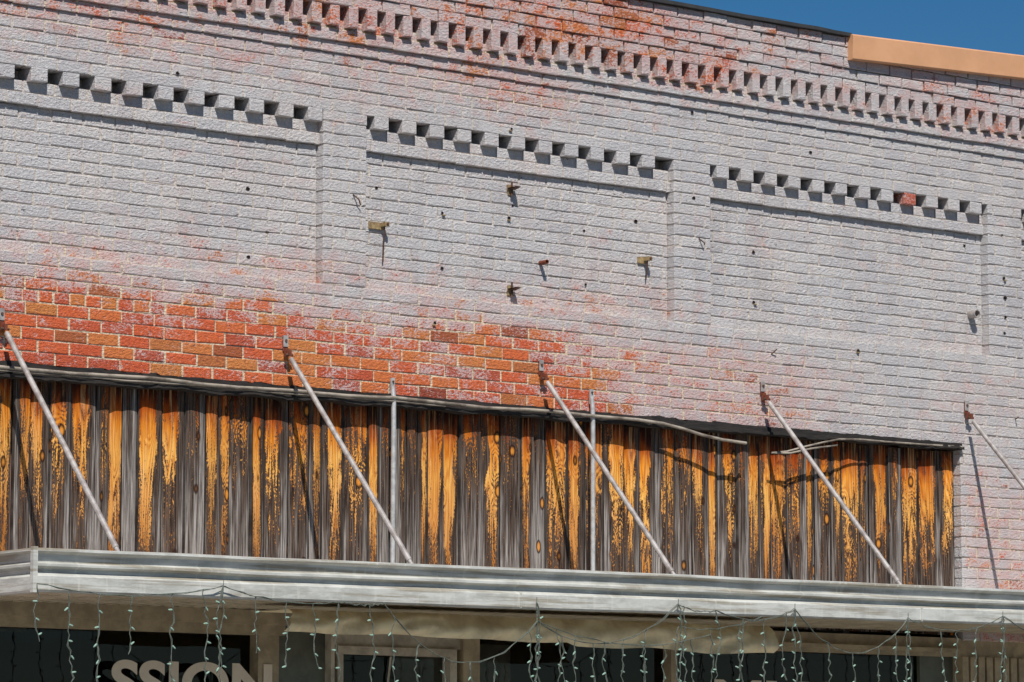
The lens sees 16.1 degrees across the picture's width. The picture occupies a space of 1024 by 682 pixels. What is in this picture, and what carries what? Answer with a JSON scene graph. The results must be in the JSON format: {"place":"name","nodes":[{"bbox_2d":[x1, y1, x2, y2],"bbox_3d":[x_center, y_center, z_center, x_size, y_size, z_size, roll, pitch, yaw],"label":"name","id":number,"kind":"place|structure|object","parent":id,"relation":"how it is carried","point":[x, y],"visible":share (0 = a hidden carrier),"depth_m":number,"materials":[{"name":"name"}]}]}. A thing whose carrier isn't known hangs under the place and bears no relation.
{"place":"outdoors","nodes":[
{"label":"outdoors","id":0,"kind":"place"},
{"bbox_2d":[387,657,391,681],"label":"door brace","id":1,"kind":"object","parent":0,"point":[389,668],"depth_m":20.82,"materials":[{"name":"grey metal"}]},
{"bbox_2d":[0,627,942,681],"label":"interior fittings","id":2,"kind":"object","parent":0,"point":[427,669],"visible":0.07,"depth_m":22.64,"materials":[{"name":"grey"}]},
{"bbox_2d":[672,0,1023,54],"label":"sky","id":3,"kind":"structure","parent":0,"point":[986,25],"materials":[{"name":"blue"}]},
{"label":"shop window glass","id":4,"kind":"object","parent":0,"visible":0},
{"bbox_2d":[715,679,776,681],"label":"window lettering","id":5,"kind":"object","parent":4,"relation":"attached to","point":[718,680],"depth_m":22.47,"materials":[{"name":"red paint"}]},
{"label":"street","id":6,"kind":"structure","parent":0,"visible":0},
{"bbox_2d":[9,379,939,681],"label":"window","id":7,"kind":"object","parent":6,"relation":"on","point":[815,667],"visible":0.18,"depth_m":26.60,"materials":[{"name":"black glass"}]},
{"bbox_2d":[0,628,942,681],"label":"interior room","id":8,"kind":"object","parent":7,"relation":"in","point":[27,656],"visible":0.27,"depth_m":22.47,"materials":[{"name":"black"}]},
{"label":"sidewalk","id":9,"kind":"structure","parent":0,"visible":0},
{"bbox_2d":[0,0,1023,642],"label":"facade bricks","id":10,"kind":"object","parent":9,"relation":"on","point":[138,222],"visible":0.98,"depth_m":21.72,"materials":[{"name":"white brick"}]},
{"bbox_2d":[368,221,389,261],"bbox_3d":[-0.771,-0.579,21.000,0.110,0.231,0.070,6,-9,-38],"label":"wall bracket","id":11,"kind":"object","parent":10,"relation":"attached to","point":[377,225],"depth_m":21.02,"materials":[{"name":"metal"}]},
{"bbox_2d":[0,379,954,635],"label":"wooden plank siding","id":12,"kind":"object","parent":10,"relation":"attached to","point":[475,483],"visible":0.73,"depth_m":21.19,"materials":[{"name":"brown wood"}]},
{"bbox_2d":[0,360,964,450],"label":"rotten header board","id":13,"kind":"object","parent":10,"relation":"attached to","point":[732,428],"visible":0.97,"depth_m":21.09,"materials":[{"name":"grey wood"}]},
{"bbox_2d":[0,308,1023,633],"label":"metal awning","id":14,"kind":"object","parent":10,"relation":"attached to","point":[410,586],"visible":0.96,"depth_m":19.92,"materials":[{"name":"grey paint"}]},
{"bbox_2d":[0,365,962,453],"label":"overhead cable","id":15,"kind":"object","parent":14,"relation":"attached to","point":[185,382],"visible":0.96,"depth_m":20.74,"materials":[{"name":"grey rubber"}]},
{"bbox_2d":[260,609,778,653],"bbox_3d":[0.066,1.657,20.475,3.510,0.177,0.442,6,-9,-38],"label":"canvas awning valance","id":16,"kind":"object","parent":14,"relation":"attached to","point":[441,625],"visible":0.92,"depth_m":20.33,"materials":[{"name":"beige fabric"}]},
{"bbox_2d":[33,580,1023,681],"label":"icicle string lights","id":17,"kind":"object","parent":14,"relation":"hanging from","point":[538,652],"visible":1,"depth_m":19.88,"materials":[{"name":"white plastic"}]},
{"bbox_2d":[0,600,1023,681],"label":"shopfront frame","id":18,"kind":"object","parent":10,"relation":"attached to","point":[270,628],"visible":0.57,"depth_m":20.20,"materials":[{"name":"grey metal"}]},
{"bbox_2d":[111,660,271,681],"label":"window lettering","id":19,"kind":"object","parent":18,"relation":"attached to","point":[239,673],"depth_m":19.85,"materials":[{"name":"paint"}]},
{"bbox_2d":[325,634,459,681],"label":"door frame","id":20,"kind":"object","parent":18,"relation":"attached to","point":[407,645],"visible":0.7,"depth_m":20.78,"materials":[{"name":"grey metal"}]},
{"bbox_2d":[279,626,952,681],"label":"green side panel","id":21,"kind":"object","parent":18,"relation":"attached to","point":[301,666],"visible":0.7,"depth_m":20.47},
{"bbox_2d":[507,282,520,296],"bbox_3d":[0.013,-0.308,21.579,0.065,0.090,0.084,6,-9,-38],"label":"rusty angle bracket","id":22,"kind":"object","parent":10,"relation":"attached to","point":[510,288],"visible":1,"depth_m":21.59,"materials":[{"name":"metal"}]},
{"bbox_2d":[507,181,520,196],"bbox_3d":[0.013,-0.913,21.656,0.065,0.090,0.084,6,-9,-38],"label":"rusty angle bracket","id":23,"kind":"object","parent":10,"relation":"attached to","point":[510,188],"visible":1,"depth_m":21.67,"materials":[{"name":"metal"}]},
{"bbox_2d":[538,260,548,264],"bbox_3d":[0.190,-0.473,21.744,0.026,0.026,0.070,6,-9,-38],"label":"pipe stub","id":24,"kind":"object","parent":10,"relation":"attached to","point":[542,262],"visible":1,"depth_m":21.73,"materials":[{"name":"brown metal"}]},
{"bbox_2d":[176,72,1006,351],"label":"anchor holes","id":25,"kind":"object","parent":10,"relation":"attached to","point":[509,217],"visible":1,"depth_m":22.27,"materials":[{"name":"black"}]},
{"bbox_2d":[637,256,651,279],"bbox_3d":[0.820,-0.450,22.237,0.070,0.141,0.070,6,-9,-38],"label":"wall bracket","id":26,"kind":"object","parent":10,"relation":"attached to","point":[642,260],"depth_m":22.25,"materials":[{"name":"metal"}]},
{"bbox_2d":[353,194,1018,419],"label":"bent nails","id":27,"kind":"object","parent":10,"relation":"attached to","point":[698,238],"visible":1,"depth_m":22.48,"materials":[{"name":"metal"}]},
{"bbox_2d":[432,130,1006,352],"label":"anchor hole crumbs","id":28,"kind":"object","parent":10,"relation":"attached to","point":[510,220],"visible":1,"depth_m":21.64,"materials":[{"name":"metal"}]},
{"bbox_2d":[640,0,851,36],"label":"roof membrane edge","id":29,"kind":"object","parent":10,"relation":"on","point":[756,18],"visible":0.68,"depth_m":22.81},
{"bbox_2d":[846,34,1023,79],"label":"beige coping","id":30,"kind":"object","parent":10,"relation":"on","point":[879,50],"visible":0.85,"depth_m":23.75,"materials":[{"name":"metal"}]},
{"bbox_2d":[967,310,979,318],"bbox_3d":[3.062,-0.178,23.968,0.056,0.056,0.070,6,-9,-38],"label":"pipe stub","id":31,"kind":"object","parent":10,"relation":"attached to","point":[971,314],"visible":1,"depth_m":23.96,"materials":[{"name":"grey paint"}]},
{"bbox_2d":[953,657,1023,681],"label":"ribbed tan siding","id":32,"kind":"object","parent":10,"relation":"attached to","point":[988,670],"visible":0.96,"depth_m":23.68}
]}

